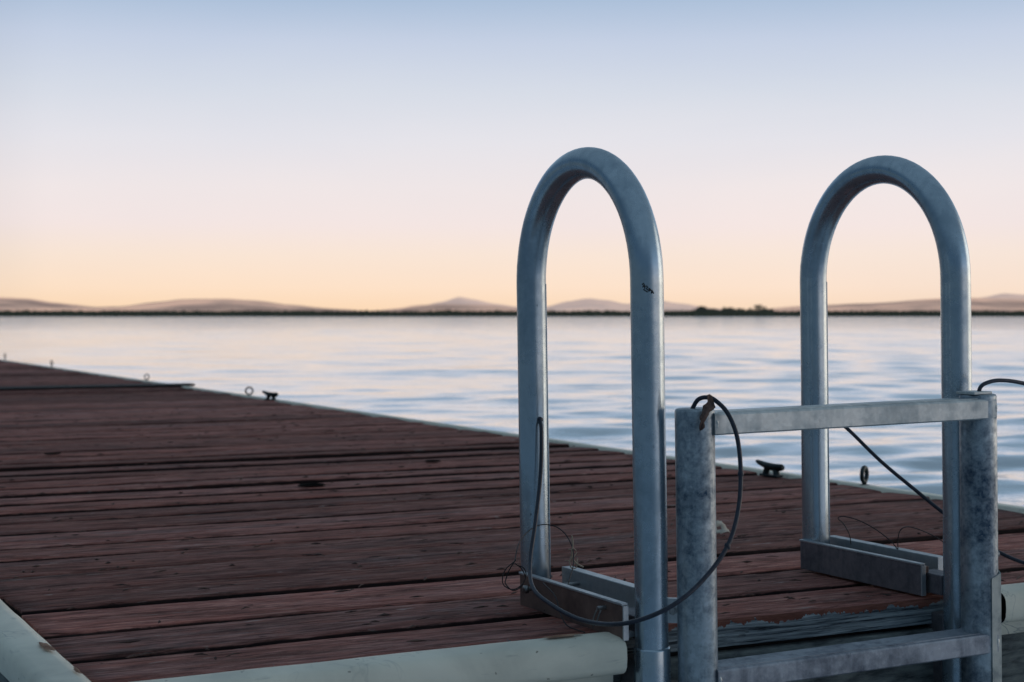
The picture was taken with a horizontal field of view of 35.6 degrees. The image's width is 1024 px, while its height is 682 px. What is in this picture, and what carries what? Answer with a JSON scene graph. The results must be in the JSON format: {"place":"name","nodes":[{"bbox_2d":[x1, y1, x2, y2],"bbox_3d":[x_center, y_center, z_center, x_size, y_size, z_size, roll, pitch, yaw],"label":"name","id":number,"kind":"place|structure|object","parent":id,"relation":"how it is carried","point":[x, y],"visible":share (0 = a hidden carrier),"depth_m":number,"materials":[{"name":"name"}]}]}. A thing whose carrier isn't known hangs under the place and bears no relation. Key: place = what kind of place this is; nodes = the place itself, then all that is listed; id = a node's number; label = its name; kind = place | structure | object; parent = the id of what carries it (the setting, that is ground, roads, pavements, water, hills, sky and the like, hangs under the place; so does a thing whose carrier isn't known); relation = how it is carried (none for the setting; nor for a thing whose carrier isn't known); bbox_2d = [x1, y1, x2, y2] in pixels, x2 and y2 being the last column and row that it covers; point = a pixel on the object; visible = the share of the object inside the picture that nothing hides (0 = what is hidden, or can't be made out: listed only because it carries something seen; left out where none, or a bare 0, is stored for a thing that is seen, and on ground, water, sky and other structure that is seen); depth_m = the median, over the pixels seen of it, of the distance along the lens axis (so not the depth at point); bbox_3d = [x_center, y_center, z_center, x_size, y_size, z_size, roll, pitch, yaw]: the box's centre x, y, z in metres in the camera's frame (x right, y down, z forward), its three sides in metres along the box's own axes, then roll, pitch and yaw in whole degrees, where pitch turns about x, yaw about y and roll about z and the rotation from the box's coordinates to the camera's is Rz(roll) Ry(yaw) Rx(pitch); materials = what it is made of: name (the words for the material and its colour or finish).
{"place":"outdoors","nodes":[
{"label":"outdoors","id":0,"kind":"place"},
{"bbox_2d":[0,316,1023,505],"bbox_3d":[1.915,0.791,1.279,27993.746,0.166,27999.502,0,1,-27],"label":"water","id":1,"kind":"structure","parent":0,"point":[461,371],"depth_m":24.67,"materials":[{"name":"blue liquid"}]},
{"bbox_2d":[0,359,162,390],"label":"floating dock","id":2,"kind":"object","parent":1,"relation":"on","point":[13,373],"visible":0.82,"depth_m":11.33,"materials":[{"name":"red wood"}]},
{"bbox_2d":[0,386,1023,681],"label":"floating dock","id":3,"kind":"object","parent":1,"relation":"on","point":[292,620],"visible":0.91,"depth_m":3.06,"materials":[{"name":"red wood"}]},
{"bbox_2d":[0,383,194,389],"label":"joint strip","id":4,"kind":"object","parent":3,"relation":"on","point":[95,386],"visible":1,"depth_m":9.65,"materials":[{"name":"black rubber"}]},
{"bbox_2d":[245,387,253,395],"bbox_3d":[-1.440,0.278,8.738,0.048,0.057,0.022,0,1,-18],"label":"eye bolt","id":5,"kind":"object","parent":3,"relation":"on","point":[251,393],"visible":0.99,"depth_m":8.73,"materials":[{"name":"metal"}]},
{"bbox_2d":[262,391,277,400],"bbox_3d":[-1.266,0.287,8.341,0.031,0.052,0.134,-1,1,-43],"label":"dock cleat","id":6,"kind":"object","parent":3,"relation":"on","point":[273,395],"visible":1,"depth_m":8.32,"materials":[{"name":"metal"}]},
{"bbox_2d":[0,407,1023,659],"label":"wood splinters","id":7,"kind":"object","parent":3,"relation":"on","point":[398,557],"visible":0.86,"depth_m":3.05,"materials":[{"name":"brown wood"}]},
{"bbox_2d":[716,520,729,533],"bbox_3d":[0.426,0.378,3.237,0.034,0.025,0.031,0,1,-27],"label":"dried leaf","id":8,"kind":"object","parent":3,"relation":"on","point":[723,529],"visible":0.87,"depth_m":3.24,"materials":[{"name":"plant"}]},
{"bbox_2d":[516,147,1001,681],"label":"dock ladder","id":9,"kind":"object","parent":3,"relation":"attached to","point":[962,641],"visible":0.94,"depth_m":2.39,"materials":[{"name":"metal"}]},
{"bbox_2d":[502,524,584,632],"bbox_3d":[0.042,0.346,2.349,0.112,0.120,0.255,0,1,-2],"label":"wire loop","id":10,"kind":"object","parent":9,"relation":"attached to","point":[520,586],"visible":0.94,"depth_m":2.36,"materials":[{"name":"black metal"}]},
{"bbox_2d":[565,535,583,568],"bbox_3d":[0.096,0.323,2.441,0.028,0.052,0.010,0,1,-16],"label":"straw tuft","id":11,"kind":"object","parent":10,"relation":"hanging from","point":[576,563],"visible":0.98,"depth_m":2.44,"materials":[{"name":"plant"}]},
{"bbox_2d":[528,395,743,626],"bbox_3d":[0.117,0.227,2.264,0.176,0.309,0.456,-1,1,-38],"label":"cord","id":12,"kind":"object","parent":9,"relation":"hanging from","point":[698,584],"visible":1,"depth_m":2.16,"materials":[{"name":"black rubber"}]},
{"bbox_2d":[699,394,715,430],"bbox_3d":[0.265,0.098,2.160,0.014,0.050,0.032,1,1,40],"label":"dried leaf","id":13,"kind":"object","parent":9,"relation":"on","point":[708,406],"visible":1,"depth_m":2.16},
{"bbox_2d":[838,516,942,548],"bbox_3d":[0.639,0.326,2.669,0.186,0.059,0.021,0,1,25],"label":"wire loop","id":14,"kind":"object","parent":9,"relation":"attached to","point":[881,533],"visible":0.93,"depth_m":2.68,"materials":[{"name":"black metal"}]},
{"bbox_2d":[844,378,1023,564],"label":"cord","id":15,"kind":"object","parent":9,"relation":"hanging from","point":[896,474],"visible":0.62,"depth_m":2.64,"materials":[{"name":"black rubber"}]},
{"bbox_2d":[756,460,784,477],"bbox_3d":[0.717,0.355,4.435,0.027,0.044,0.113,-1,1,-31],"label":"dock cleat","id":16,"kind":"object","parent":3,"relation":"on","point":[773,467],"visible":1,"depth_m":4.42,"materials":[{"name":"metal"}]},
{"bbox_2d":[859,465,868,484],"bbox_3d":[0.919,0.353,4.161,0.027,0.059,0.048,1,1,32],"label":"eye bolt","id":17,"kind":"object","parent":3,"relation":"on","point":[863,478],"visible":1,"depth_m":4.15,"materials":[{"name":"metal"}]},
{"bbox_2d":[0,309,1023,316],"bbox_3d":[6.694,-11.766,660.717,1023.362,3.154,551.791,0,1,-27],"label":"reeds","id":18,"kind":"object","parent":1,"relation":"in","point":[448,312],"visible":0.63,"depth_m":631.58,"materials":[{"name":"plant"}]},
{"bbox_2d":[0,297,1023,311],"bbox_3d":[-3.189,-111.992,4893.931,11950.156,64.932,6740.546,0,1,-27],"label":"hills","id":19,"kind":"structure","parent":0,"point":[217,305],"depth_m":3594.04,"materials":[{"name":"brown soil"}]},
{"bbox_2d":[0,316,1023,316],"bbox_3d":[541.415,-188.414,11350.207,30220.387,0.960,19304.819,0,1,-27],"label":"ground","id":20,"kind":"structure","parent":0,"point":[485,316],"depth_m":625.92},
{"bbox_2d":[692,306,706,312],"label":"shore tree","id":21,"kind":"object","parent":20,"relation":"on","point":[700,309],"visible":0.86,"depth_m":638.34,"materials":[{"name":"green plant"}]},
{"bbox_2d":[706,308,719,311],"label":"shore tree","id":22,"kind":"object","parent":20,"relation":"on","point":[713,310],"visible":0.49,"depth_m":646.98,"materials":[{"name":"green plant"}]},
{"bbox_2d":[719,307,736,312],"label":"shore tree","id":23,"kind":"object","parent":20,"relation":"on","point":[728,309],"visible":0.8,"depth_m":641.01,"materials":[{"name":"green plant"}]},
{"bbox_2d":[736,308,750,311],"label":"shore tree","id":24,"kind":"object","parent":20,"relation":"on","point":[740,310],"visible":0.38,"depth_m":649.97,"materials":[{"name":"green plant"}]},
{"bbox_2d":[748,304,767,312],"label":"shore tree","id":25,"kind":"object","parent":20,"relation":"on","point":[759,306],"visible":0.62,"depth_m":639.42,"materials":[{"name":"green plant"}]},
{"bbox_2d":[0,0,1023,310],"label":"sky","id":26,"kind":"structure","parent":0,"point":[369,155],"materials":[{"name":"blue"}]},
{"bbox_2d":[429,293,1023,311],"bbox_3d":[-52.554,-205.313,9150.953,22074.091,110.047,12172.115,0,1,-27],"label":"hills","id":27,"kind":"structure","parent":0,"point":[589,304],"depth_m":7527.93,"materials":[{"name":"grey"}]}
]}

